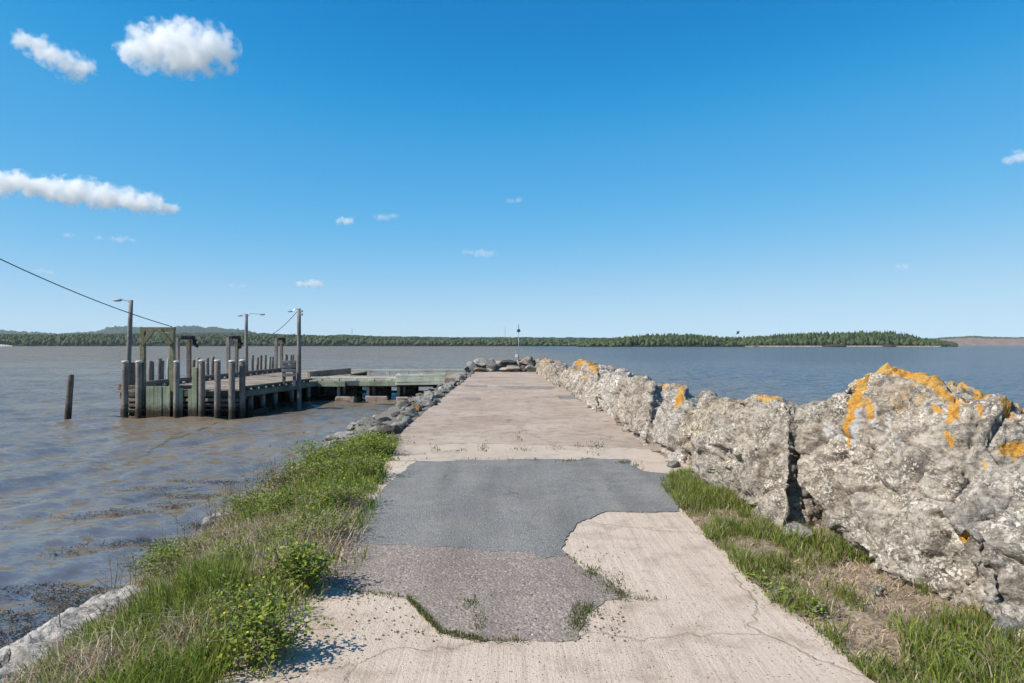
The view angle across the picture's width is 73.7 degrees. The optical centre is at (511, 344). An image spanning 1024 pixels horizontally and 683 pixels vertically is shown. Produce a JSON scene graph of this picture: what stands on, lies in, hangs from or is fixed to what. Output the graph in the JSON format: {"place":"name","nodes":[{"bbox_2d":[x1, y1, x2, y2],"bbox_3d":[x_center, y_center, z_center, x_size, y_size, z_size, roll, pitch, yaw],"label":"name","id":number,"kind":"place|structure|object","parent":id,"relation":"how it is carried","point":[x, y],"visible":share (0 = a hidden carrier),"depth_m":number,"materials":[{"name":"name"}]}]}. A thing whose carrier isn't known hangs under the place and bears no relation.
{"place":"outdoors","nodes":[
{"label":"outdoors","id":0,"kind":"place"},
{"bbox_2d":[0,325,259,334],"bbox_3d":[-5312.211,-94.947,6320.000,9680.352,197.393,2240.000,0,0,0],"label":"hills","id":1,"kind":"structure","parent":0,"point":[179,329],"depth_m":6117.01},
{"bbox_2d":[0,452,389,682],"bbox_3d":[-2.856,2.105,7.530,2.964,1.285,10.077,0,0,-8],"label":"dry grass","id":2,"kind":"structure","parent":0,"point":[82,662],"depth_m":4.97,"materials":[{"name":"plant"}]},
{"bbox_2d":[6,342,575,345],"bbox_3d":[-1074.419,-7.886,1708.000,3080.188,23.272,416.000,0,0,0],"label":"shore","id":3,"kind":"structure","parent":0,"point":[160,344],"depth_m":1519.25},
{"bbox_2d":[0,332,610,345],"bbox_3d":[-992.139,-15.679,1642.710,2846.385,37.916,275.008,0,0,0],"label":"forest","id":4,"kind":"object","parent":3,"relation":"on","point":[101,339],"visible":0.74,"depth_m":1561.08,"materials":[{"name":"green plant"}]},
{"bbox_2d":[1,332,610,339],"bbox_3d":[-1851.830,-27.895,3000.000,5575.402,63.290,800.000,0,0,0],"label":"hills","id":5,"kind":"structure","parent":0,"point":[240,334],"depth_m":3023.49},
{"bbox_2d":[342,458,678,557],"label":"asphalt patch","id":6,"kind":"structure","parent":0,"point":[542,508],"depth_m":7.38,"materials":[{"name":"asphalt"}]},
{"bbox_2d":[344,419,676,643],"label":"crack grass","id":7,"kind":"structure","parent":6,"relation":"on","point":[421,610],"depth_m":4.40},
{"bbox_2d":[0,346,1023,647],"bbox_3d":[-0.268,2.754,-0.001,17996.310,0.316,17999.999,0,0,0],"label":"water","id":8,"kind":"structure","parent":0,"point":[54,464],"depth_m":23.93,"materials":[{"name":"liquid"}]},
{"bbox_2d":[64,374,73,419],"bbox_3d":[-16.704,2.511,25.700,0.419,2.802,0.253,0,0,0],"label":"timber pile","id":9,"kind":"object","parent":8,"relation":"in","point":[69,397],"visible":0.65,"depth_m":25.61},
{"bbox_2d":[121,361,128,417],"bbox_3d":[-14.707,2.249,25.963,0.253,3.307,0.272,0,0,0],"label":"timber pile","id":10,"kind":"object","parent":8,"relation":"in","point":[125,403],"visible":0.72,"depth_m":25.88,"materials":[{"name":"grey wood"}]},
{"bbox_2d":[0,479,255,648],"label":"seaweed","id":11,"kind":"object","parent":8,"relation":"on","point":[49,600],"visible":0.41,"depth_m":7.65,"materials":[{"name":"brown seaweed"}]},
{"bbox_2d":[129,362,134,408],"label":"timber pile","id":12,"kind":"object","parent":8,"relation":"in","point":[132,378],"visible":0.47,"depth_m":26.93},
{"bbox_2d":[135,361,142,418],"bbox_3d":[-14.192,2.249,25.962,0.242,3.306,0.274,0,0,0],"label":"timber pile","id":13,"kind":"object","parent":8,"relation":"in","point":[138,400],"visible":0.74,"depth_m":25.88,"materials":[{"name":"grey wood"}]},
{"bbox_2d":[148,361,152,380],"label":"timber pile","id":14,"kind":"object","parent":8,"relation":"in","point":[150,363],"visible":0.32,"depth_m":28.88,"materials":[{"name":"grey wood"}]},
{"bbox_2d":[157,358,161,379],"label":"timber pile","id":15,"kind":"object","parent":8,"relation":"in","point":[159,376],"visible":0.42,"depth_m":29.75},
{"bbox_2d":[173,361,179,417],"bbox_3d":[-12.762,2.248,25.965,0.231,3.305,0.249,0,0,0],"label":"timber pile","id":16,"kind":"object","parent":8,"relation":"in","point":[176,369],"visible":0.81,"depth_m":25.89,"materials":[{"name":"grey wood"}]},
{"bbox_2d":[192,367,198,416],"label":"timber pile","id":17,"kind":"object","parent":8,"relation":"in","point":[195,374],"visible":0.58,"depth_m":25.88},
{"bbox_2d":[198,360,204,416],"bbox_3d":[-11.797,2.230,25.966,0.258,3.343,0.278,0,0,0],"label":"timber pile","id":18,"kind":"object","parent":8,"relation":"in","point":[201,396],"visible":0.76,"depth_m":25.88,"materials":[{"name":"grey wood"}]},
{"bbox_2d":[214,360,220,417],"bbox_3d":[-11.197,2.230,25.965,0.252,3.345,0.268,0,0,0],"label":"timber pile","id":19,"kind":"object","parent":8,"relation":"in","point":[217,389],"visible":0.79,"depth_m":25.88,"materials":[{"name":"grey wood"}]},
{"bbox_2d":[228,360,235,419],"bbox_3d":[-10.641,2.240,25.965,0.264,3.326,0.279,0,0,0],"label":"timber pile","id":20,"kind":"object","parent":8,"relation":"in","point":[231,396],"visible":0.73,"depth_m":25.87,"materials":[{"name":"grey wood"}]},
{"bbox_2d":[239,359,245,418],"bbox_3d":[-10.348,2.230,26.212,0.248,3.345,0.264,0,0,-45],"label":"timber pile","id":21,"kind":"object","parent":8,"relation":"in","point":[242,393],"visible":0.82,"depth_m":26.13,"materials":[{"name":"grey wood"}]},
{"bbox_2d":[115,368,464,417],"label":"wharf","id":22,"kind":"structure","parent":8,"relation":"in","point":[264,387],"depth_m":31.90,"materials":[{"name":"grey wood"}]},
{"bbox_2d":[113,299,132,384],"bbox_3d":[-15.311,0.089,26.897,0.769,3.832,0.215,0,0,0],"label":"lamp post","id":23,"kind":"object","parent":22,"relation":"on","point":[129,336],"visible":0.84,"depth_m":26.83,"materials":[{"name":"metal"}]},
{"bbox_2d":[140,327,175,404],"bbox_3d":[-13.563,0.807,26.120,1.330,2.985,0.230,0,0,0],"label":"gate frame","id":24,"kind":"object","parent":22,"relation":"attached to","point":[170,340],"visible":0.94,"depth_m":26.07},
{"bbox_2d":[0,259,171,326],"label":"overhead cable","id":25,"kind":"object","parent":24,"relation":"attached to","point":[78,293],"visible":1,"depth_m":21.91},
{"bbox_2d":[176,336,198,377],"bbox_3d":[-15.023,0.785,31.726,0.643,2.430,1.378,0,0,0],"label":"post pair","id":26,"kind":"object","parent":22,"relation":"attached to","point":[189,339],"visible":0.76,"depth_m":32.16,"materials":[{"name":"grey wood"}]},
{"bbox_2d":[226,336,242,372],"bbox_3d":[-15.103,0.751,37.291,0.495,2.502,1.304,0,0,0],"label":"post pair","id":27,"kind":"object","parent":22,"relation":"attached to","point":[238,344],"visible":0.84,"depth_m":37.55,"materials":[{"name":"grey wood"}]},
{"bbox_2d":[237,313,264,374],"bbox_3d":[-14.850,-0.060,38.950,1.584,3.520,0.228,0,0,0],"label":"lamp post","id":28,"kind":"object","parent":22,"relation":"on","point":[246,343],"visible":0.95,"depth_m":38.87,"materials":[{"name":"metal"}]},
{"bbox_2d":[274,337,285,371],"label":"post pair","id":29,"kind":"object","parent":22,"relation":"attached to","point":[282,341],"visible":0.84,"depth_m":44.16,"materials":[{"name":"grey wood"}]},
{"bbox_2d":[282,360,295,388],"bbox_3d":[-9.610,1.282,29.473,0.607,1.236,0.155,0,0,0],"label":"slatted guard","id":30,"kind":"object","parent":22,"relation":"on","point":[285,370],"visible":1,"depth_m":29.39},
{"bbox_2d":[335,387,362,402],"bbox_3d":[-8.113,2.373,34.174,1.073,0.945,1.951,0,0,0],"label":"approach bent","id":31,"kind":"object","parent":22,"relation":"attached to","point":[348,394],"visible":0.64,"depth_m":33.69,"materials":[{"name":"concrete"}]},
{"bbox_2d":[365,387,391,402],"bbox_3d":[-6.612,2.375,34.211,1.107,0.951,1.878,0,0,0],"label":"approach bent","id":32,"kind":"object","parent":22,"relation":"attached to","point":[374,394],"visible":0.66,"depth_m":33.60,"materials":[{"name":"concrete"}]},
{"bbox_2d":[396,387,418,400],"bbox_3d":[-5.171,2.370,34.170,0.958,0.940,1.960,0,0,0],"label":"approach bent","id":33,"kind":"object","parent":22,"relation":"attached to","point":[406,392],"visible":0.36,"depth_m":33.69,"materials":[{"name":"concrete"}]},
{"bbox_2d":[287,308,301,410],"bbox_3d":[-9.467,1.055,29.750,0.608,5.290,0.219,0,0,0],"label":"lamp post","id":34,"kind":"object","parent":8,"relation":"in","point":[298,408],"visible":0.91,"depth_m":29.67,"materials":[{"name":"metal"}]},
{"bbox_2d":[0,0,1023,338],"label":"sky","id":35,"kind":"structure","parent":0,"point":[421,168],"materials":[{"name":"blue"}]},
{"bbox_2d":[215,459,874,682],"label":"concrete pavement","id":36,"kind":"structure","parent":0,"point":[672,556],"depth_m":3.96,"materials":[{"name":"concrete"}]},
{"bbox_2d":[210,371,1022,682],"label":"ground","id":37,"kind":"structure","parent":0,"point":[864,621],"depth_m":4.66,"materials":[{"name":"soil"}]},
{"bbox_2d":[26,590,60,638],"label":"dead stem clump","id":38,"kind":"object","parent":37,"relation":"on","point":[53,614],"visible":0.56,"depth_m":5.33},
{"bbox_2d":[0,585,146,682],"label":"stone ledge","id":39,"kind":"object","parent":37,"relation":"on","point":[9,654],"visible":0.34,"depth_m":5.29,"materials":[{"name":"stone"}]},
{"bbox_2d":[96,554,145,591],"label":"dead stem clump","id":40,"kind":"object","parent":37,"relation":"on","point":[119,577],"visible":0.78,"depth_m":6.61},
{"bbox_2d":[110,522,214,583],"bbox_3d":[-3.476,2.064,6.875,0.997,0.632,0.938,0,0,-29],"label":"leafy shrub","id":41,"kind":"object","parent":37,"relation":"on","point":[162,550],"visible":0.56,"depth_m":6.79,"materials":[{"name":"green plant"}]},
{"bbox_2d":[142,524,182,555],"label":"dead stem clump","id":42,"kind":"object","parent":37,"relation":"on","point":[164,537],"visible":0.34,"depth_m":7.68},
{"bbox_2d":[131,537,209,578],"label":"leafy shrub","id":43,"kind":"object","parent":37,"relation":"on","point":[174,561],"visible":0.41,"depth_m":6.12,"materials":[{"name":"green plant"}]},
{"bbox_2d":[168,511,205,545],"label":"dead stem clump","id":44,"kind":"object","parent":37,"relation":"on","point":[194,530],"visible":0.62,"depth_m":8.32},
{"bbox_2d":[3,432,400,682],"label":"grass","id":45,"kind":"structure","parent":37,"relation":"on","point":[188,584],"depth_m":4.37,"materials":[{"name":"plant"}]},
{"bbox_2d":[200,516,217,536],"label":"shore stone","id":46,"kind":"object","parent":37,"relation":"on","point":[206,520],"visible":0.2,"depth_m":9.06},
{"bbox_2d":[194,496,229,532],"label":"dead stem clump","id":47,"kind":"object","parent":37,"relation":"on","point":[210,520],"visible":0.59,"depth_m":8.75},
{"bbox_2d":[203,496,229,519],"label":"dead stem clump","id":48,"kind":"object","parent":37,"relation":"on","point":[209,502],"visible":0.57,"depth_m":9.22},
{"bbox_2d":[192,530,265,568],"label":"leafy shrub","id":49,"kind":"object","parent":37,"relation":"on","point":[226,547],"visible":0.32,"depth_m":5.68,"materials":[{"name":"green plant"}]},
{"bbox_2d":[204,479,271,516],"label":"leafy shrub","id":50,"kind":"object","parent":37,"relation":"on","point":[249,500],"visible":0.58,"depth_m":8.70,"materials":[{"name":"green plant"}]},
{"bbox_2d":[193,563,284,638],"bbox_3d":[-1.629,1.559,4.089,0.518,0.489,0.536,0,0,-17],"label":"leafy shrub","id":51,"kind":"object","parent":37,"relation":"on","point":[230,608],"visible":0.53,"depth_m":4.08,"materials":[{"name":"green plant"}]},
{"bbox_2d":[237,465,261,492],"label":"dead stem clump","id":52,"kind":"object","parent":37,"relation":"on","point":[252,479],"visible":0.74,"depth_m":11.03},
{"bbox_2d":[199,567,337,678],"bbox_3d":[-1.402,1.548,3.765,0.911,0.468,0.682,0,0,43],"label":"leafy shrub","id":53,"kind":"object","parent":37,"relation":"on","point":[255,622],"visible":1,"depth_m":3.65,"materials":[{"name":"green plant"}]},
{"bbox_2d":[234,454,305,491],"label":"leafy shrub","id":54,"kind":"object","parent":37,"relation":"on","point":[283,474],"visible":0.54,"depth_m":9.50,"materials":[{"name":"green plant"}]},
{"bbox_2d":[245,471,356,518],"bbox_3d":[-2.337,1.645,7.425,1.364,0.605,1.056,0,0,0],"label":"leafy shrub","id":55,"kind":"object","parent":37,"relation":"on","point":[289,498],"visible":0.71,"depth_m":7.36,"materials":[{"name":"green plant"}]},
{"bbox_2d":[259,526,346,594],"bbox_3d":[-1.462,1.537,4.775,0.638,0.509,0.668,0,0,0],"label":"leafy shrub","id":56,"kind":"object","parent":37,"relation":"on","point":[302,568],"visible":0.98,"depth_m":4.68,"materials":[{"name":"green plant"}]},
{"bbox_2d":[267,440,347,479],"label":"leafy shrub","id":57,"kind":"object","parent":37,"relation":"on","point":[293,464],"visible":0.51,"depth_m":9.17,"materials":[{"name":"green plant"}]},
{"bbox_2d":[265,496,360,548],"bbox_3d":[-1.730,1.570,5.920,0.790,0.506,0.891,0,0,18],"label":"leafy shrub","id":58,"kind":"object","parent":37,"relation":"on","point":[332,523],"visible":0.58,"depth_m":5.89,"materials":[{"name":"green plant"}]},
{"bbox_2d":[281,431,348,470],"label":"leafy shrub","id":59,"kind":"object","parent":37,"relation":"on","point":[315,449],"visible":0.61,"depth_m":10.42,"materials":[{"name":"green plant"}]},
{"bbox_2d":[299,460,382,510],"bbox_3d":[-1.786,1.526,7.087,0.675,0.575,0.799,0,0,16],"label":"leafy shrub","id":60,"kind":"object","parent":37,"relation":"on","point":[336,492],"visible":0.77,"depth_m":7.06,"materials":[{"name":"green plant"}]},
{"bbox_2d":[334,431,353,436],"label":"slope stone","id":61,"kind":"object","parent":37,"relation":"on","point":[343,433],"visible":0.36,"depth_m":16.42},
{"bbox_2d":[304,443,408,480],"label":"leafy shrub","id":62,"kind":"object","parent":37,"relation":"on","point":[369,464],"visible":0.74,"depth_m":8.71,"materials":[{"name":"green plant"}]},
{"bbox_2d":[357,417,374,425],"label":"slope stone","id":63,"kind":"object","parent":37,"relation":"on","point":[361,422],"visible":0.66,"depth_m":19.00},
{"bbox_2d":[342,422,397,444],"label":"leafy shrub","id":64,"kind":"object","parent":37,"relation":"on","point":[362,431],"visible":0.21,"depth_m":11.67,"materials":[{"name":"green plant"}]},
{"bbox_2d":[338,423,415,454],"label":"leafy shrub","id":65,"kind":"object","parent":37,"relation":"on","point":[381,443],"visible":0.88,"depth_m":10.54,"materials":[{"name":"green plant"}]},
{"bbox_2d":[377,426,391,435],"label":"slope stone","id":66,"kind":"object","parent":37,"relation":"on","point":[387,429],"visible":0.48,"depth_m":13.58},
{"bbox_2d":[391,425,402,434],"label":"edge stone","id":67,"kind":"object","parent":37,"relation":"on","point":[396,429],"visible":0.9,"depth_m":13.38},
{"bbox_2d":[391,421,405,428],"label":"riprap rock","id":68,"kind":"object","parent":37,"relation":"on","point":[402,424],"visible":0.66,"depth_m":14.09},
{"bbox_2d":[397,400,411,408],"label":"slope stone","id":69,"kind":"object","parent":37,"relation":"on","point":[400,403],"visible":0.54,"depth_m":20.98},
{"bbox_2d":[401,416,412,423],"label":"edge stone","id":70,"kind":"object","parent":37,"relation":"on","point":[407,419],"visible":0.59,"depth_m":14.98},
{"bbox_2d":[400,407,418,417],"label":"riprap rock","id":71,"kind":"object","parent":37,"relation":"on","point":[411,412],"visible":0.69,"depth_m":16.51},
{"bbox_2d":[415,396,432,406],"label":"riprap rock","id":72,"kind":"object","parent":37,"relation":"on","point":[425,402],"visible":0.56,"depth_m":19.50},
{"bbox_2d":[424,391,435,400],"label":"riprap rock","id":73,"kind":"object","parent":37,"relation":"on","point":[429,395],"visible":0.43,"depth_m":21.05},
{"bbox_2d":[434,391,444,397],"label":"riprap rock","id":74,"kind":"object","parent":37,"relation":"on","point":[438,394],"visible":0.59,"depth_m":22.43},
{"bbox_2d":[444,373,466,383],"bbox_3d":[-2.900,2.045,35.593,0.743,0.978,5.422,0,0,0],"label":"concrete abutment","id":75,"kind":"object","parent":37,"relation":"on","point":[450,378],"visible":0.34,"depth_m":32.93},
{"bbox_2d":[465,361,477,372],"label":"rock","id":76,"kind":"object","parent":37,"relation":"on","point":[471,365],"visible":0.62,"depth_m":44.42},
{"bbox_2d":[322,542,627,641],"bbox_3d":[-0.317,1.710,4.909,2.214,0.030,2.007,0,0,0],"label":"gravel patch","id":77,"kind":"object","parent":37,"relation":"on","point":[539,569],"visible":0.71,"depth_m":4.81,"materials":[{"name":"gravel"}]},
{"bbox_2d":[484,360,496,371],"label":"rock","id":78,"kind":"object","parent":37,"relation":"on","point":[490,364],"visible":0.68,"depth_m":44.08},
{"bbox_2d":[391,371,662,459],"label":"pier deck","id":79,"kind":"structure","parent":37,"relation":"on","point":[541,417],"depth_m":15.34,"materials":[{"name":"concrete"}]},
{"bbox_2d":[499,366,520,370],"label":"rock","id":80,"kind":"object","parent":79,"relation":"on","point":[511,368],"visible":1,"depth_m":42.99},
{"bbox_2d":[498,386,554,389],"bbox_3d":[0.441,1.702,27.176,2.604,0.020,2.035,0,0,7],"label":"pavement patch","id":81,"kind":"object","parent":79,"relation":"on","point":[528,387],"visible":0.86,"depth_m":27.19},
{"bbox_2d":[525,365,535,371],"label":"rock","id":82,"kind":"object","parent":79,"relation":"on","point":[530,368],"visible":0.91,"depth_m":42.96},
{"bbox_2d":[555,395,574,398],"bbox_3d":[2.322,1.702,22.164,1.741,0.020,1.661,0,0,0],"label":"pavement patch","id":83,"kind":"object","parent":79,"relation":"on","point":[565,396],"visible":0.41,"depth_m":22.44,"materials":[{"name":"concrete"}]},
{"bbox_2d":[394,443,689,474],"bbox_3d":[0.329,1.705,10.477,4.642,0.030,2.171,0,0,14],"label":"concrete strip","id":84,"kind":"object","parent":37,"relation":"on","point":[648,460],"visible":0.79,"depth_m":10.64,"materials":[{"name":"concrete"}]},
{"bbox_2d":[666,460,680,467],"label":"stone","id":85,"kind":"object","parent":84,"relation":"on","point":[673,464],"visible":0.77,"depth_m":9.44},
{"bbox_2d":[536,358,566,378],"bbox_3d":[2.215,1.419,37.696,1.652,1.400,9.421,0,0,0],"label":"boulder","id":86,"kind":"object","parent":37,"relation":"on","point":[544,364],"visible":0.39,"depth_m":37.50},
{"bbox_2d":[545,363,568,386],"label":"boulder","id":87,"kind":"object","parent":37,"relation":"on","point":[553,371],"visible":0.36,"depth_m":31.54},
{"bbox_2d":[559,367,569,388],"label":"boulder","id":88,"kind":"object","parent":37,"relation":"on","point":[563,379],"visible":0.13,"depth_m":27.97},
{"bbox_2d":[122,450,1017,682],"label":"dead thatch","id":89,"kind":"object","parent":37,"relation":"on","point":[841,579],"visible":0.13,"depth_m":4.67,"materials":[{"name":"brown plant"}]},
{"bbox_2d":[565,359,615,410],"bbox_3d":[2.747,1.312,21.922,1.700,1.645,9.065,0,0,0],"label":"boulder","id":90,"kind":"object","parent":37,"relation":"on","point":[582,376],"visible":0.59,"depth_m":21.39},
{"bbox_2d":[595,368,651,418],"bbox_3d":[2.983,1.322,17.351,1.484,1.484,6.574,0,0,0],"label":"boulder","id":91,"kind":"object","parent":37,"relation":"on","point":[606,384],"visible":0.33,"depth_m":17.28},
{"bbox_2d":[317,513,934,680],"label":"loose gravel","id":92,"kind":"structure","parent":37,"relation":"on","point":[804,615],"depth_m":4.48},
{"bbox_2d":[611,375,662,445],"bbox_3d":[2.888,1.362,13.857,1.496,1.457,4.750,0,0,0],"label":"boulder","id":93,"kind":"object","parent":37,"relation":"on","point":[637,401],"visible":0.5,"depth_m":13.26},
{"bbox_2d":[652,383,717,463],"bbox_3d":[3.071,1.369,11.278,1.441,1.422,3.035,0,0,0],"label":"boulder","id":94,"kind":"object","parent":37,"relation":"on","point":[678,399],"visible":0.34,"depth_m":11.32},
{"bbox_2d":[676,395,742,464],"bbox_3d":[3.058,1.353,9.796,1.803,1.336,1.342,0,0,-34],"label":"boulder","id":95,"kind":"object","parent":37,"relation":"on","point":[697,421],"visible":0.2,"depth_m":9.65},
{"bbox_2d":[736,566,773,587],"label":"weed","id":96,"kind":"object","parent":37,"relation":"on","point":[762,583],"visible":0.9,"depth_m":4.87,"materials":[{"name":"green plant"}]},
{"bbox_2d":[690,394,826,528],"bbox_3d":[3.008,1.323,7.702,1.526,1.571,2.709,0,0,-8],"label":"boulder","id":97,"kind":"object","parent":37,"relation":"on","point":[745,448],"visible":0.45,"depth_m":7.06,"materials":[{"name":"stone"}]},
{"bbox_2d":[753,575,803,607],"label":"weed","id":98,"kind":"object","parent":37,"relation":"on","point":[772,593],"visible":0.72,"depth_m":4.53,"materials":[{"name":"green plant"}]},
{"bbox_2d":[782,521,814,542],"bbox_3d":[2.507,1.655,5.980,0.235,0.202,0.256,0,0,0],"label":"stone","id":99,"kind":"object","parent":37,"relation":"on","point":[794,526],"visible":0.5,"depth_m":5.96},
{"bbox_2d":[794,590,839,620],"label":"weed","id":100,"kind":"object","parent":37,"relation":"on","point":[814,609],"visible":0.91,"depth_m":4.31,"materials":[{"name":"green plant"}]},
{"bbox_2d":[660,466,1023,682],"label":"verge grass","id":101,"kind":"structure","parent":37,"relation":"on","point":[686,489],"depth_m":4.37,"materials":[{"name":"plant"}]},
{"bbox_2d":[873,585,884,594],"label":"stone","id":102,"kind":"object","parent":37,"relation":"on","point":[879,589],"visible":1,"depth_m":4.70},
{"bbox_2d":[794,362,1023,609],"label":"boulder","id":103,"kind":"object","parent":37,"relation":"on","point":[892,462],"visible":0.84,"depth_m":5.40,"materials":[{"name":"stone"}]},
{"bbox_2d":[907,619,996,667],"bbox_3d":[2.358,1.637,3.706,0.332,0.253,0.343,0,0,0],"label":"weed","id":104,"kind":"object","parent":37,"relation":"on","point":[956,641],"visible":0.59,"depth_m":3.69,"materials":[{"name":"green plant"}]},
{"bbox_2d":[943,457,1023,651],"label":"boulder","id":105,"kind":"object","parent":37,"relation":"on","point":[985,517],"visible":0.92,"depth_m":4.32,"materials":[{"name":"stone"}]},
{"bbox_2d":[992,614,1023,636],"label":"stone","id":106,"kind":"object","parent":37,"relation":"on","point":[1006,622],"visible":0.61,"depth_m":3.94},
{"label":"rock","id":107,"kind":"object","parent":37,"relation":"on","visible":0},
{"bbox_2d":[473,358,486,366],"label":"rock","id":108,"kind":"object","parent":107,"relation":"on","point":[479,362],"visible":0.95,"depth_m":44.36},
{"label":"rock","id":109,"kind":"object","parent":37,"relation":"on","visible":0},
{"bbox_2d":[519,356,534,364],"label":"rock","id":110,"kind":"object","parent":109,"relation":"on","point":[527,360],"visible":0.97,"depth_m":44.17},
{"bbox_2d":[582,344,947,346],"bbox_3d":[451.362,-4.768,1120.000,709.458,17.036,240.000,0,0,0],"label":"shore","id":111,"kind":"structure","parent":0,"point":[696,345],"depth_m":1009.16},
{"bbox_2d":[576,330,957,346],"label":"spruce forest","id":112,"kind":"object","parent":111,"relation":"on","point":[865,338],"visible":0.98,"depth_m":1025.80,"materials":[{"name":"plant"}]},
{"bbox_2d":[745,346,939,346],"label":"beach","id":113,"kind":"structure","parent":0,"point":[847,346],"depth_m":985.90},
{"bbox_2d":[941,337,1023,345],"bbox_3d":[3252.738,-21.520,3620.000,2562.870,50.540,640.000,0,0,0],"label":"bank","id":114,"kind":"structure","parent":0,"point":[974,341],"depth_m":3340.63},
{"bbox_2d":[931,336,1023,339],"bbox_3d":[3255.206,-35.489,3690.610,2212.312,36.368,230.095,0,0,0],"label":"wood","id":115,"kind":"object","parent":114,"relation":"on","point":[976,337],"visible":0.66,"depth_m":3612.18,"materials":[{"name":"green plant"}]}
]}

